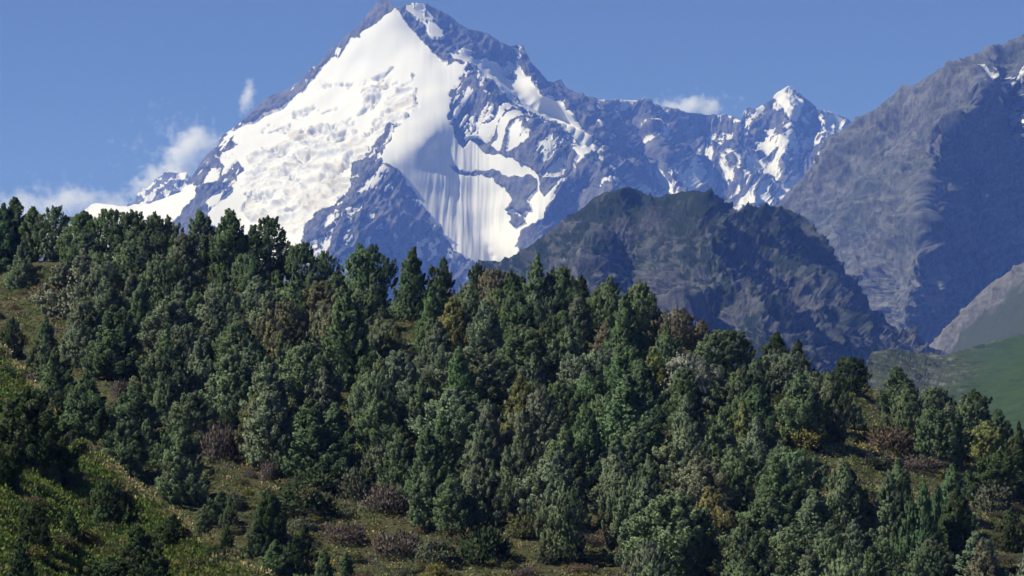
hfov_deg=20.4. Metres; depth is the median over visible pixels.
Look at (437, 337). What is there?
juniper tree
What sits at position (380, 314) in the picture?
juniper tree
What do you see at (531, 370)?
juniper tree
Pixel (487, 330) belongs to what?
juniper tree
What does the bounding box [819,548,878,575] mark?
juniper tree
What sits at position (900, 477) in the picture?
juniper tree
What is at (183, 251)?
juniper tree
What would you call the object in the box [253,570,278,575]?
shrub
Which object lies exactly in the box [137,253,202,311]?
juniper tree
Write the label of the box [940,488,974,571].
juniper tree
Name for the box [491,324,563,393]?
juniper tree
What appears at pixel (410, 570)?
shrub
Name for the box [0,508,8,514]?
shrub
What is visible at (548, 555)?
shrub
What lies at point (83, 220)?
juniper tree
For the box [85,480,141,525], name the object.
juniper tree
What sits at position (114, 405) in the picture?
shrub
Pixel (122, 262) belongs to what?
juniper tree
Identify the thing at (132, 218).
juniper tree
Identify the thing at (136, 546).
juniper tree
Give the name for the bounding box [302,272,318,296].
juniper tree
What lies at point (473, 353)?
juniper tree
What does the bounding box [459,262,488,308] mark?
juniper tree
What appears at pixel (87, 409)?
juniper tree
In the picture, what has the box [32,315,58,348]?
juniper tree
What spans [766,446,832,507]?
juniper tree
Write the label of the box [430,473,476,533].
juniper tree
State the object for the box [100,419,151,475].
juniper tree
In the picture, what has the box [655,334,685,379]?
juniper tree
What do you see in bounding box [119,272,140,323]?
juniper tree
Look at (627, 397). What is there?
juniper tree
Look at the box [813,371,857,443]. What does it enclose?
juniper tree
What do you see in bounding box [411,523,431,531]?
shrub
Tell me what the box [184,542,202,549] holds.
shrub
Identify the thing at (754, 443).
juniper tree
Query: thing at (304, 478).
shrub
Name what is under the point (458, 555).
shrub
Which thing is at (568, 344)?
juniper tree
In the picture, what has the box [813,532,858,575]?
juniper tree
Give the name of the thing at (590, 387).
juniper tree
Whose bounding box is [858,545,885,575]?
juniper tree
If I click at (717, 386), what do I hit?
juniper tree
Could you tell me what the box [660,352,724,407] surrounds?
juniper tree
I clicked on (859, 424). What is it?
juniper tree
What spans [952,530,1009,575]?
juniper tree
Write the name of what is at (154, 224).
juniper tree
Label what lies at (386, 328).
juniper tree
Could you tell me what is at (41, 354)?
juniper tree
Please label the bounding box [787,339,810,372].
juniper tree
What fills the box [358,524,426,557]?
shrub
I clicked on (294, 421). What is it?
juniper tree
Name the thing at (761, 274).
dark crag
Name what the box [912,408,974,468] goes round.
juniper tree
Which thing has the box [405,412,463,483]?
juniper tree
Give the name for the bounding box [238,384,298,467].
juniper tree
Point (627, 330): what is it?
juniper tree
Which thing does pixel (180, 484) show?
juniper tree
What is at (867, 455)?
shrub
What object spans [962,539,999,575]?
juniper tree
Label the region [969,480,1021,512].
shrub
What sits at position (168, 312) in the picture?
juniper tree
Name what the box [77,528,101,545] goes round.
shrub
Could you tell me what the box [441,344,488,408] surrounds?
juniper tree
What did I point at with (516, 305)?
juniper tree
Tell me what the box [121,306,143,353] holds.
juniper tree
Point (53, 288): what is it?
shrub
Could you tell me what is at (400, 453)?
juniper tree
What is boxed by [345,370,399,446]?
juniper tree
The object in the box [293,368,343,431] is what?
juniper tree
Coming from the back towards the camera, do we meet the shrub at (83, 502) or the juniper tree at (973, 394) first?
the juniper tree at (973, 394)
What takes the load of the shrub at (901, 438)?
on the hillside
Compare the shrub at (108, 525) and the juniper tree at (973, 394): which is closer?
the shrub at (108, 525)
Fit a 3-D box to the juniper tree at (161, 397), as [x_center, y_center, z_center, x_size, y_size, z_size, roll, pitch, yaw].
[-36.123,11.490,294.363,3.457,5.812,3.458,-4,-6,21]
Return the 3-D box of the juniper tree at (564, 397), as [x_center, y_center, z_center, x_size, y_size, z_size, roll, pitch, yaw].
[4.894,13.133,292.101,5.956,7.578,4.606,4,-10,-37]
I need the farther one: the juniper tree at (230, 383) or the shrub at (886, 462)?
the shrub at (886, 462)
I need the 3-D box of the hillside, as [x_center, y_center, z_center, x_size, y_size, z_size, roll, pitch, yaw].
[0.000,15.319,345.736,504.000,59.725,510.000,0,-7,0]
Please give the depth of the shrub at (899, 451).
319.02 m
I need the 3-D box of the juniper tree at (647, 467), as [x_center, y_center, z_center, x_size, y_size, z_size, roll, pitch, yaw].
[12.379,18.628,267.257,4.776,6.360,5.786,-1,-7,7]
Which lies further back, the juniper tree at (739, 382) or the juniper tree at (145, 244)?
the juniper tree at (145, 244)
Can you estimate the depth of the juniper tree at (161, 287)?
349.29 m
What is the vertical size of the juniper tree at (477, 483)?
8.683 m
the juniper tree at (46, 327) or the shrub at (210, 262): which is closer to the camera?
the juniper tree at (46, 327)
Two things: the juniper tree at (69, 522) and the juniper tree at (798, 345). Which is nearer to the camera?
the juniper tree at (69, 522)
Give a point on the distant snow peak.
(165, 184)
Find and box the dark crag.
[458,186,946,375]
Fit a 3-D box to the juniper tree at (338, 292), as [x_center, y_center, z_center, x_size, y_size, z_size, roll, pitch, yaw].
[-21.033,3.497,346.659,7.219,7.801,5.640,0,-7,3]
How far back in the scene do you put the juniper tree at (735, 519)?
260.41 m
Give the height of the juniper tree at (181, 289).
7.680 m
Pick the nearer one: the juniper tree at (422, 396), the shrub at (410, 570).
the shrub at (410, 570)
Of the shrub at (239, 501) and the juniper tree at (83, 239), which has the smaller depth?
the shrub at (239, 501)
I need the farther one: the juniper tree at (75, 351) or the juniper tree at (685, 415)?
the juniper tree at (75, 351)
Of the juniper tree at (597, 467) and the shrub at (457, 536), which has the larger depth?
the juniper tree at (597, 467)
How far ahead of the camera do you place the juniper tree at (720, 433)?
281.82 m
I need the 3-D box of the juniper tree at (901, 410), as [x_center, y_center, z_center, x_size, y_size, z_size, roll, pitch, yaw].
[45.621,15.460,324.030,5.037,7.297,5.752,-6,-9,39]
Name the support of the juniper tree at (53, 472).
on the hillside
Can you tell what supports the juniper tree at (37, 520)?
on the hillside
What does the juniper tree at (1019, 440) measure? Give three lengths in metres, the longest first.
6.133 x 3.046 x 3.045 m
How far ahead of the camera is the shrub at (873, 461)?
305.51 m
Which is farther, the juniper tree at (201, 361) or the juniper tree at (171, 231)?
the juniper tree at (171, 231)
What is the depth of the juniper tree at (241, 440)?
286.98 m
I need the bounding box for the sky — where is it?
[0,0,1023,226]
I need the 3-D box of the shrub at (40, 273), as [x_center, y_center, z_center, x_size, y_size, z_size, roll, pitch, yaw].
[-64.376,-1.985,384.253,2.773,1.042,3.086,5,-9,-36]
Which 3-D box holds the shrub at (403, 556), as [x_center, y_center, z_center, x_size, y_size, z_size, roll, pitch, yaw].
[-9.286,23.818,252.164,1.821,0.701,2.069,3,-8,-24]
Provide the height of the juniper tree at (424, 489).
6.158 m
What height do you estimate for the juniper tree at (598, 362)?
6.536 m
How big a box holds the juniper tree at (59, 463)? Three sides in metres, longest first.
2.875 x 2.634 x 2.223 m
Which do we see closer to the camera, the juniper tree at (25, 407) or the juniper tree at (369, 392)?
the juniper tree at (25, 407)
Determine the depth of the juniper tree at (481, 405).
294.87 m
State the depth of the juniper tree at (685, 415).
291.83 m
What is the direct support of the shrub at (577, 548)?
on the hillside
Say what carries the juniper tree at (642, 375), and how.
on the hillside
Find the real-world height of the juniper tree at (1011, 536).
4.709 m
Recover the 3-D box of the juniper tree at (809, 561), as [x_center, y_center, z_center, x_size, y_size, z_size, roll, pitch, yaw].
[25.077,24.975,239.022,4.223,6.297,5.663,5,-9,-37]
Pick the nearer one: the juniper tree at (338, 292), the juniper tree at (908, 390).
the juniper tree at (908, 390)
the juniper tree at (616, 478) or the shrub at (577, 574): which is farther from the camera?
the juniper tree at (616, 478)
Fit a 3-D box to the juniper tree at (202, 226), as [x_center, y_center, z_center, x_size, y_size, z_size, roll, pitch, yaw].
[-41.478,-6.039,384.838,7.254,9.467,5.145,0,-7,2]
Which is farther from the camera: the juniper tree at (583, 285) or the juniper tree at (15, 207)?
the juniper tree at (15, 207)
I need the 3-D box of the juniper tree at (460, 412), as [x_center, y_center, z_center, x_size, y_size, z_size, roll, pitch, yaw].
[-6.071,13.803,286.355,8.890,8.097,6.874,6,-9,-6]
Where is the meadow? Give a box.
[866,334,1023,438]
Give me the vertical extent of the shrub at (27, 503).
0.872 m
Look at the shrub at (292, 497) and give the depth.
264.78 m
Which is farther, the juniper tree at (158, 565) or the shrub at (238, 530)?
the shrub at (238, 530)
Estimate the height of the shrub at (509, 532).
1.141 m
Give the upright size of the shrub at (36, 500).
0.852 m
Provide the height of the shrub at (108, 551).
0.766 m
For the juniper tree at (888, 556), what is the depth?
244.61 m
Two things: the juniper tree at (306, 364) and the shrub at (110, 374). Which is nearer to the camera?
the juniper tree at (306, 364)
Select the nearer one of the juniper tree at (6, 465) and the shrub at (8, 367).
the juniper tree at (6, 465)
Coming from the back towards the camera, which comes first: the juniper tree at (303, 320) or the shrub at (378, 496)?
the juniper tree at (303, 320)
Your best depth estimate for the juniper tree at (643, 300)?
352.52 m
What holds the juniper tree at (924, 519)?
on the hillside
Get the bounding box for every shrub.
[0,364,14,371]
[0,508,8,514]
[6,304,20,310]
[10,310,25,314]
[14,287,28,293]
[18,494,45,503]
[19,500,41,507]
[23,544,51,560]
[26,281,74,300]
[31,270,45,275]
[40,276,53,284]
[47,562,72,571]
[52,532,80,550]
[53,554,68,563]
[62,536,87,553]
[63,471,89,484]
[74,500,96,514]
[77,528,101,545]
[96,520,119,531]
[102,369,125,378]
[102,546,118,556]
[105,400,124,412]
[108,377,129,397]
[112,478,127,490]
[120,517,135,525]
[168,558,183,565]
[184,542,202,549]
[185,557,207,571]
[198,417,240,461]
[199,259,230,275]
[201,545,220,555]
[220,525,244,532]
[225,492,250,507]
[231,476,251,484]
[241,470,261,477]
[241,488,253,494]
[242,523,252,533]
[246,498,260,507]
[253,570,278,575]
[258,459,280,481]
[268,469,285,478]
[275,482,343,512]
[281,466,342,492]
[288,515,318,529]
[310,514,323,522]
[310,539,321,546]
[314,516,372,544]
[327,506,357,516]
[334,463,377,499]
[348,553,369,562]
[349,571,377,575]
[356,481,411,512]
[357,442,389,470]
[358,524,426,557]
[362,503,388,510]
[392,568,410,575]
[398,553,414,559]
[400,567,416,573]
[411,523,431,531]
[412,535,456,563]
[415,563,427,571]
[417,561,449,575]
[437,524,461,537]
[448,530,475,540]
[454,549,465,559]
[455,520,513,563]
[498,560,517,568]
[503,527,535,536]
[505,512,545,537]
[507,564,540,575]
[530,549,562,561]
[539,538,552,550]
[555,539,587,561]
[562,563,598,572]
[567,571,591,575]
[579,534,604,544]
[590,524,617,543]
[770,395,782,403]
[780,424,828,449]
[859,420,915,452]
[859,452,873,458]
[863,456,884,468]
[875,455,894,468]
[887,446,911,456]
[889,453,948,471]
[933,473,944,477]
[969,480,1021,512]
[985,510,1002,518]
[987,513,1001,519]
[995,554,1012,563]
[1006,565,1020,572]
[1009,554,1023,564]
[1012,503,1023,510]
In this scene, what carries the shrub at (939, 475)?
on the hillside
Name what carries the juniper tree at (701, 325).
on the hillside
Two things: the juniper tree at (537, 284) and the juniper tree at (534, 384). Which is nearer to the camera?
the juniper tree at (534, 384)
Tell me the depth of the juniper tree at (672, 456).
275.82 m
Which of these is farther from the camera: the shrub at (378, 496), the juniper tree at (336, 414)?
the juniper tree at (336, 414)
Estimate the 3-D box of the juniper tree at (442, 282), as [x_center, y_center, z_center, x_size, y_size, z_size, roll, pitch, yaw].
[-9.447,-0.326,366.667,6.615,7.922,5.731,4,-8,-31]
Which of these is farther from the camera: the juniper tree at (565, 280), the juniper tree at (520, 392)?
the juniper tree at (565, 280)
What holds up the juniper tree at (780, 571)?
on the hillside
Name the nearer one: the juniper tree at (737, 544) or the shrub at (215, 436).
the juniper tree at (737, 544)
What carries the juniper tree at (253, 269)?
on the hillside
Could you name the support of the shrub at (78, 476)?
on the hillside
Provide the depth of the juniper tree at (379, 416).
285.14 m
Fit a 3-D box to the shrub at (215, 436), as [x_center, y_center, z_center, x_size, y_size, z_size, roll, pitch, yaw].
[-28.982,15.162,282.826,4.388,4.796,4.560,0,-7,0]
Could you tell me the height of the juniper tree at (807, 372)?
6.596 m
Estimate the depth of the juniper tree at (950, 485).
277.52 m
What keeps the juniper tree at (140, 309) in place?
on the hillside
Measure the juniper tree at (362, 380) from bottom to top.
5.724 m
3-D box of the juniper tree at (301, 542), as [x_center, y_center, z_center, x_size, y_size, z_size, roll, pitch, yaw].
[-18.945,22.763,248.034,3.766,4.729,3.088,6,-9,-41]
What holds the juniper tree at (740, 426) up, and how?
on the hillside
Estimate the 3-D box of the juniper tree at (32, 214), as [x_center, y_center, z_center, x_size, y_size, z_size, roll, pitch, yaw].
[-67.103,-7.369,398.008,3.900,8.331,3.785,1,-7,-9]
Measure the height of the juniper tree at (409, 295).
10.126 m
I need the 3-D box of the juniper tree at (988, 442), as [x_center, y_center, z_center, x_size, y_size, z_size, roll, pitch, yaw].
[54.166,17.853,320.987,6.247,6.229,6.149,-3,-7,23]
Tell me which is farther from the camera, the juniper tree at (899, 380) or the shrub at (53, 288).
the shrub at (53, 288)
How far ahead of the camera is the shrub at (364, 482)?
271.39 m
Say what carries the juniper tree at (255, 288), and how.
on the hillside
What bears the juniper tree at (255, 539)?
on the hillside
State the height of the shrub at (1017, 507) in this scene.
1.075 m
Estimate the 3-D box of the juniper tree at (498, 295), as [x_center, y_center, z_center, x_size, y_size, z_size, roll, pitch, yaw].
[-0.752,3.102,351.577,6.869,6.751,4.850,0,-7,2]
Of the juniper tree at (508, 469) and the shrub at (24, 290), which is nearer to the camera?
the juniper tree at (508, 469)
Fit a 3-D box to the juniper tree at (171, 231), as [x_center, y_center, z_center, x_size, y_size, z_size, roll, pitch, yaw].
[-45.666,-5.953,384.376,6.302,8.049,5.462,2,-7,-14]
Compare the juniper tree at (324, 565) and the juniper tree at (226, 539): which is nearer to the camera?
the juniper tree at (226, 539)
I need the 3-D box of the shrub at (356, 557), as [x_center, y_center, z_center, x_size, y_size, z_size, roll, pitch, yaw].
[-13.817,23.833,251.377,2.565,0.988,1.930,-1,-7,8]
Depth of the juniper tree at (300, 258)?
381.96 m
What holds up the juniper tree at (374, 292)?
on the hillside
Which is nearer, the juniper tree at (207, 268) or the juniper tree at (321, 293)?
the juniper tree at (321, 293)
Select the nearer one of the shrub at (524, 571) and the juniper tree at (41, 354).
the shrub at (524, 571)
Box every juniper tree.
[0,202,15,246]
[0,214,33,272]
[0,316,27,358]
[0,386,87,466]
[0,450,15,488]
[2,241,44,290]
[5,440,25,474]
[6,196,25,243]
[7,468,21,493]
[7,538,37,575]
[14,504,51,548]
[19,206,44,260]
[21,333,73,388]
[23,205,70,260]
[30,248,95,317]
[31,346,78,410]
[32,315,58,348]
[41,462,61,485]
[44,447,76,475]
[54,210,108,258]
[54,246,79,288]
[58,319,101,367]
[59,373,117,441]
[62,508,83,541]
[64,296,103,345]
[68,229,105,254]
[69,444,79,473]
[73,261,124,313]
[77,249,105,285]
[80,304,148,376]
[81,556,141,575]
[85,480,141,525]
[88,244,149,297]
[89,276,126,325]
[91,505,107,526]
[92,208,128,256]
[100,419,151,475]
[108,385,166,438]
[110,209,150,246]
[112,439,153,481]
[116,523,154,575]
[117,226,153,267]
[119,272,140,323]
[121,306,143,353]
[125,231,158,275]
[126,282,156,342]
[128,344,194,405]
[136,543,170,575]
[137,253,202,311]
[137,296,199,357]
[139,210,168,255]
[139,417,160,458]
[146,425,178,467]
[146,513,191,547]
[148,329,188,384]
[150,371,174,422]
[151,265,185,307]
[153,426,215,502]
[155,214,196,256]
[161,278,190,325]
[161,390,220,449]
[166,231,210,290]
[167,232,209,276]
[171,324,199,362]
[175,297,232,357]
[178,335,216,397]
[183,291,213,334]
[187,209,221,272]
[193,510,213,537]
[194,491,226,522]
[195,344,254,424]
[200,280,241,326]
[208,208,254,281]
[209,326,234,371]
[213,314,266,370]
[214,269,235,304]
[218,495,238,528]
[218,526,234,554]
[226,253,273,291]
[233,275,275,328]
[234,392,270,445]
[236,215,290,281]
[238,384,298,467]
[239,342,263,398]
[239,354,295,430]
[240,259,268,295]
[240,520,272,557]
[245,290,301,355]
[249,299,304,360]
[249,488,288,544]
[253,539,298,574]
[266,269,287,302]
[273,279,314,331]
[273,398,348,481]
[274,329,293,380]
[278,340,349,414]
[279,522,318,573]
[281,242,321,289]
[285,398,319,441]
[287,301,312,341]
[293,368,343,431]
[298,280,334,332]
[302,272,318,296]
[306,303,335,346]
[313,343,335,396]
[313,548,335,575]
[314,250,340,280]
[315,285,346,337]
[319,290,378,388]
[319,309,355,360]
[323,402,362,466]
[326,270,353,305]
[326,461,348,486]
[339,552,355,575]
[340,242,398,307]
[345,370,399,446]
[346,371,368,418]
[351,281,380,341]
[351,355,404,428]
[351,367,372,392]
[354,398,396,459]
[364,273,397,322]
[367,318,406,355]
[368,319,405,346]
[372,324,415,370]
[373,308,385,324]
[374,426,415,490]
[383,348,425,426]
[387,246,440,320]
[395,428,450,510]
[403,378,434,439]
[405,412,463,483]
[406,466,439,528]
[407,386,481,461]
[410,317,451,360]
[413,286,443,338]
[414,320,454,383]
[421,257,455,311]
[421,343,517,399]
[422,345,451,399]
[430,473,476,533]
[437,295,473,352]
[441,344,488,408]
[450,421,507,499]
[456,282,482,315]
[457,438,507,525]
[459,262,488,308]
[459,302,477,342]
[466,300,504,364]
[470,400,485,424]
[473,400,510,464]
[478,268,508,308]
[479,287,533,323]
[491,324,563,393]
[492,270,527,302]
[495,446,531,510]
[498,286,542,343]
[500,373,536,444]
[502,406,542,478]
[503,352,547,404]
[504,384,567,461]
[507,449,589,525]
[514,379,548,409]
[519,275,531,304]
[522,253,570,325]
[527,423,591,501]
[534,486,591,561]
[538,315,567,352]
[538,379,584,439]
[544,266,583,312]
[545,310,573,335]
[545,325,583,384]
[547,327,579,355]
[548,353,600,394]
[562,373,615,410]
[568,293,593,338]
[571,404,605,485]
[573,319,589,354]
[574,275,590,307]
[574,365,597,417]
[575,374,672,464]
[578,348,612,395]
[579,408,607,486]
[584,275,621,333]
[584,285,613,327]
[585,439,637,514]
[588,461,644,530]
[590,322,613,353]
[590,394,610,429]
[599,342,659,395]
[599,474,669,565]
[601,292,656,360]
[601,476,658,547]
[617,538,673,575]
[618,280,669,344]
[621,426,655,475]
[622,489,729,575]
[624,359,671,426]
[627,558,675,575]
[635,453,664,495]
[645,348,668,403]
[648,306,703,345]
[652,424,711,490]
[654,320,674,350]
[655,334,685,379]
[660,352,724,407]
[662,372,712,436]
[665,366,705,411]
[665,393,710,453]
[665,455,738,513]
[685,319,712,345]
[691,331,737,381]
[692,485,749,564]
[701,411,740,484]
[702,368,728,406]
[703,522,789,575]
[707,364,763,417]
[709,392,762,429]
[712,447,769,520]
[713,328,760,374]
[714,503,738,535]
[720,563,759,575]
[727,400,751,448]
[730,383,780,449]
[735,492,796,552]
[738,415,777,479]
[740,456,804,532]
[746,358,771,401]
[752,440,806,493]
[759,332,789,370]
[761,348,791,388]
[765,351,814,393]
[765,524,826,575]
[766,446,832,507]
[770,566,788,575]
[773,372,824,446]
[778,489,845,557]
[781,365,829,408]
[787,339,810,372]
[797,548,824,575]
[808,371,841,429]
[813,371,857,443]
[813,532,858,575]
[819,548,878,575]
[820,458,877,545]
[830,356,872,393]
[834,518,878,560]
[846,397,866,430]
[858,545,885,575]
[860,542,910,575]
[863,472,918,557]
[873,365,919,422]
[874,457,921,533]
[880,382,924,434]
[884,393,933,447]
[889,477,941,568]
[892,547,947,575]
[902,537,955,575]
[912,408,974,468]
[918,386,954,415]
[926,485,946,547]
[930,401,969,454]
[939,463,969,517]
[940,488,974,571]
[942,476,980,531]
[952,389,996,432]
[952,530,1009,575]
[955,397,990,448]
[962,469,981,499]
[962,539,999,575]
[964,419,1017,466]
[970,408,1015,455]
[971,449,1023,500]
[987,506,1023,552]
[1009,549,1023,575]
[1012,420,1023,468]
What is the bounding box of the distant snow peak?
[124,172,190,206]
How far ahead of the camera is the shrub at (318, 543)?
256.39 m
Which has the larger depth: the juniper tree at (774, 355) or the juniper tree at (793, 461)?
the juniper tree at (774, 355)
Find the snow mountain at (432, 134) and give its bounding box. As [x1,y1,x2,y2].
[39,0,851,304]
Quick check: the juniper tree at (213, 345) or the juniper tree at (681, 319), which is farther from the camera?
the juniper tree at (681, 319)
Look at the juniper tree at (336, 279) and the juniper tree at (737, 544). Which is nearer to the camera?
the juniper tree at (737, 544)
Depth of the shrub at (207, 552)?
163.34 m
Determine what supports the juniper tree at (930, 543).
on the hillside
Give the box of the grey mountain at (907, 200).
[775,34,1023,345]
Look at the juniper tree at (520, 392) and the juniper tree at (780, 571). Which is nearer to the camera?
the juniper tree at (780, 571)
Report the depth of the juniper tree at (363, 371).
310.49 m
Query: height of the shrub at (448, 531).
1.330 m
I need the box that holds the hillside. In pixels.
[0,260,1023,575]
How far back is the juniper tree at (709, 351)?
335.35 m
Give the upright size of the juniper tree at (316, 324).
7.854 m
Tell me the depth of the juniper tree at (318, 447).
276.61 m
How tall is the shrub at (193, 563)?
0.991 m
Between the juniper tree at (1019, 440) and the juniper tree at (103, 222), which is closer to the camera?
the juniper tree at (1019, 440)
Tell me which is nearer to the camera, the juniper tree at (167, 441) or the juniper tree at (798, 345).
the juniper tree at (167, 441)
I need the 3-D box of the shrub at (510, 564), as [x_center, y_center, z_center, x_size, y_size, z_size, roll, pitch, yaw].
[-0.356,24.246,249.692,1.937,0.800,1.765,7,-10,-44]
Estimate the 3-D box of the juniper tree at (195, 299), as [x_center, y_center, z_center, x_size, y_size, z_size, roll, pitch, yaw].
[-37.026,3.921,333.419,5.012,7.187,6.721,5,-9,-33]
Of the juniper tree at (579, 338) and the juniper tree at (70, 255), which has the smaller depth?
the juniper tree at (579, 338)
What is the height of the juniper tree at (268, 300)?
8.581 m
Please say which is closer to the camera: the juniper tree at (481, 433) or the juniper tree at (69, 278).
the juniper tree at (481, 433)
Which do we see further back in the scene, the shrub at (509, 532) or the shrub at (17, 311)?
the shrub at (17, 311)
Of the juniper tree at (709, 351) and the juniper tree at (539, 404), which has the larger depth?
the juniper tree at (709, 351)
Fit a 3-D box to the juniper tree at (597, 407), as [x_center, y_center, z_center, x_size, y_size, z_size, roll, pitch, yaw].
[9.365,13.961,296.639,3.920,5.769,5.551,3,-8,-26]
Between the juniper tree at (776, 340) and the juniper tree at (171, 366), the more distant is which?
the juniper tree at (776, 340)
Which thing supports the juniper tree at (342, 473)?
on the hillside
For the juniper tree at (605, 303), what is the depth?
360.18 m
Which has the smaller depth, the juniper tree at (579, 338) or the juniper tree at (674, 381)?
the juniper tree at (674, 381)
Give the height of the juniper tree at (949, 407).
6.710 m
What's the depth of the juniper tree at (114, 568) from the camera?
161.43 m
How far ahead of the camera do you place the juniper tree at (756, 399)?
297.96 m
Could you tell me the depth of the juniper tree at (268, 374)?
293.81 m
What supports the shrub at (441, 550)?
on the hillside
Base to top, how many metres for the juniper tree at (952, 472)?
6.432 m
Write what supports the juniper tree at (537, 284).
on the hillside
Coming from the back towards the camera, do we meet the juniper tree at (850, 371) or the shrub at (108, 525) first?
the juniper tree at (850, 371)
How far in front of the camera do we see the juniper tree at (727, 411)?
305.58 m
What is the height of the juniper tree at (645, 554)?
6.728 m
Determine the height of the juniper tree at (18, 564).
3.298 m
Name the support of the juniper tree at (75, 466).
on the hillside
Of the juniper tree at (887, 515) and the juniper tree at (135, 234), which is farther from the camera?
the juniper tree at (135, 234)
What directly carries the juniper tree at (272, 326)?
on the hillside
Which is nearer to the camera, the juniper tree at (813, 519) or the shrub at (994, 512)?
the juniper tree at (813, 519)
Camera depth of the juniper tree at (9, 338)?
329.29 m
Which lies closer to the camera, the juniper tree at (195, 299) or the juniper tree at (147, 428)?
the juniper tree at (147, 428)
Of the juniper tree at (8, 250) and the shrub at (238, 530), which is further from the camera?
the juniper tree at (8, 250)
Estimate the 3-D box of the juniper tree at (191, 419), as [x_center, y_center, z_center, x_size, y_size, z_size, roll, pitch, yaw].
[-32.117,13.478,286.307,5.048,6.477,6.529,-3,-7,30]
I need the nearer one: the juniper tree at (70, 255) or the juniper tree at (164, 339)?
the juniper tree at (164, 339)
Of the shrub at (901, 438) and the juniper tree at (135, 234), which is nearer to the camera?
the shrub at (901, 438)
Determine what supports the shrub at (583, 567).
on the hillside
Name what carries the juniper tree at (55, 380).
on the hillside
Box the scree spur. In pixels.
[929,262,1023,353]
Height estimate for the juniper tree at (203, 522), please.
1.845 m
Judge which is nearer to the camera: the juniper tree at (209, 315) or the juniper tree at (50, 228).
the juniper tree at (209, 315)
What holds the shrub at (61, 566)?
on the hillside
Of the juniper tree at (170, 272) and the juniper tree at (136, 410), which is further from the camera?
the juniper tree at (170, 272)
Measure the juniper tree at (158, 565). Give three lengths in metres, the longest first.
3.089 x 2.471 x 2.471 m
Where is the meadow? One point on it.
(994, 370)
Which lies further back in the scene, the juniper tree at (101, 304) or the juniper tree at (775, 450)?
the juniper tree at (101, 304)
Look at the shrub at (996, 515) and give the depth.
287.33 m
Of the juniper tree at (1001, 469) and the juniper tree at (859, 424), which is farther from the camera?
the juniper tree at (859, 424)
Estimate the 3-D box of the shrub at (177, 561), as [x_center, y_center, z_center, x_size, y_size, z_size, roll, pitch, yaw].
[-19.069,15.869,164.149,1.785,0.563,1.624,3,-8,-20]
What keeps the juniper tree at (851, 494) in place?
on the hillside
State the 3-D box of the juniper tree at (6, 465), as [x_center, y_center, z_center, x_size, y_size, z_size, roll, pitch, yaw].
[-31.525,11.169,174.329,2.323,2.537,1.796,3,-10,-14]
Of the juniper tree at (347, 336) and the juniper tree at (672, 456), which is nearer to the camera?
the juniper tree at (672, 456)
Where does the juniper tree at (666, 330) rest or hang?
on the hillside
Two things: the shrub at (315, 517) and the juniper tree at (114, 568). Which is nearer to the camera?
the juniper tree at (114, 568)
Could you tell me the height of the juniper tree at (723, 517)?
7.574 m
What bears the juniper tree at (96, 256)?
on the hillside
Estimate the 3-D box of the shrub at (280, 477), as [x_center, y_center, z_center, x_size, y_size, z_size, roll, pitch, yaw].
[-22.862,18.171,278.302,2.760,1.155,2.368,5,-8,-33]
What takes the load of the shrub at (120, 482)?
on the hillside
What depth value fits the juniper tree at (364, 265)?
373.40 m
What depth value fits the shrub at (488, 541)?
250.55 m
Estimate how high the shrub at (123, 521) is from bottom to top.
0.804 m
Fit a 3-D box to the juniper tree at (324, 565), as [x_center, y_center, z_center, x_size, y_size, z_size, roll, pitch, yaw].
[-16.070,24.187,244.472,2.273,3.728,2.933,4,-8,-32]
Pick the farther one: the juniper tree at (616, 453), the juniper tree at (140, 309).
the juniper tree at (140, 309)
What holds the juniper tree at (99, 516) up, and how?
on the hillside
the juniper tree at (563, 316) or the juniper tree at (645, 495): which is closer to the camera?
the juniper tree at (645, 495)
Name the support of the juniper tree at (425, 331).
on the hillside
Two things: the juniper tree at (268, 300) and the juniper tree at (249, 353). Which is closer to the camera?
the juniper tree at (249, 353)
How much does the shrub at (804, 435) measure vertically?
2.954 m
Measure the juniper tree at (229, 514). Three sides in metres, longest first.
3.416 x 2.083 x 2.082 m
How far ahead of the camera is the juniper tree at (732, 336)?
343.42 m
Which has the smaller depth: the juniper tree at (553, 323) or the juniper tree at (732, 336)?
the juniper tree at (553, 323)
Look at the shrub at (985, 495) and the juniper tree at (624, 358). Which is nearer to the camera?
the shrub at (985, 495)
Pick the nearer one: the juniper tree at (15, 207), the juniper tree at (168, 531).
the juniper tree at (168, 531)
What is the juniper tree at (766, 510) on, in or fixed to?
on the hillside
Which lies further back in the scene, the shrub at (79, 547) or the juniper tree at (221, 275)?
the juniper tree at (221, 275)
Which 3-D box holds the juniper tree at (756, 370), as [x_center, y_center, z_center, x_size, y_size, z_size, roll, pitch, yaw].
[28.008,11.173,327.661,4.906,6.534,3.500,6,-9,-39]
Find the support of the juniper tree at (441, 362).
on the hillside
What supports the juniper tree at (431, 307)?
on the hillside
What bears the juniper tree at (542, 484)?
on the hillside
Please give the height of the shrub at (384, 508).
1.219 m
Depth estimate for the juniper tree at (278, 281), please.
362.09 m
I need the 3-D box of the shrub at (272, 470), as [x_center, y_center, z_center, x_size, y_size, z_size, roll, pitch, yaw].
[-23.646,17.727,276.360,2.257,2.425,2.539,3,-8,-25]
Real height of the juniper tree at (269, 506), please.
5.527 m
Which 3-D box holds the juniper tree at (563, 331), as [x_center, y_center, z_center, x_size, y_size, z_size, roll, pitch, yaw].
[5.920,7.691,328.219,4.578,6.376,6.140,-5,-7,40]
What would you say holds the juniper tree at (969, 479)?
on the hillside

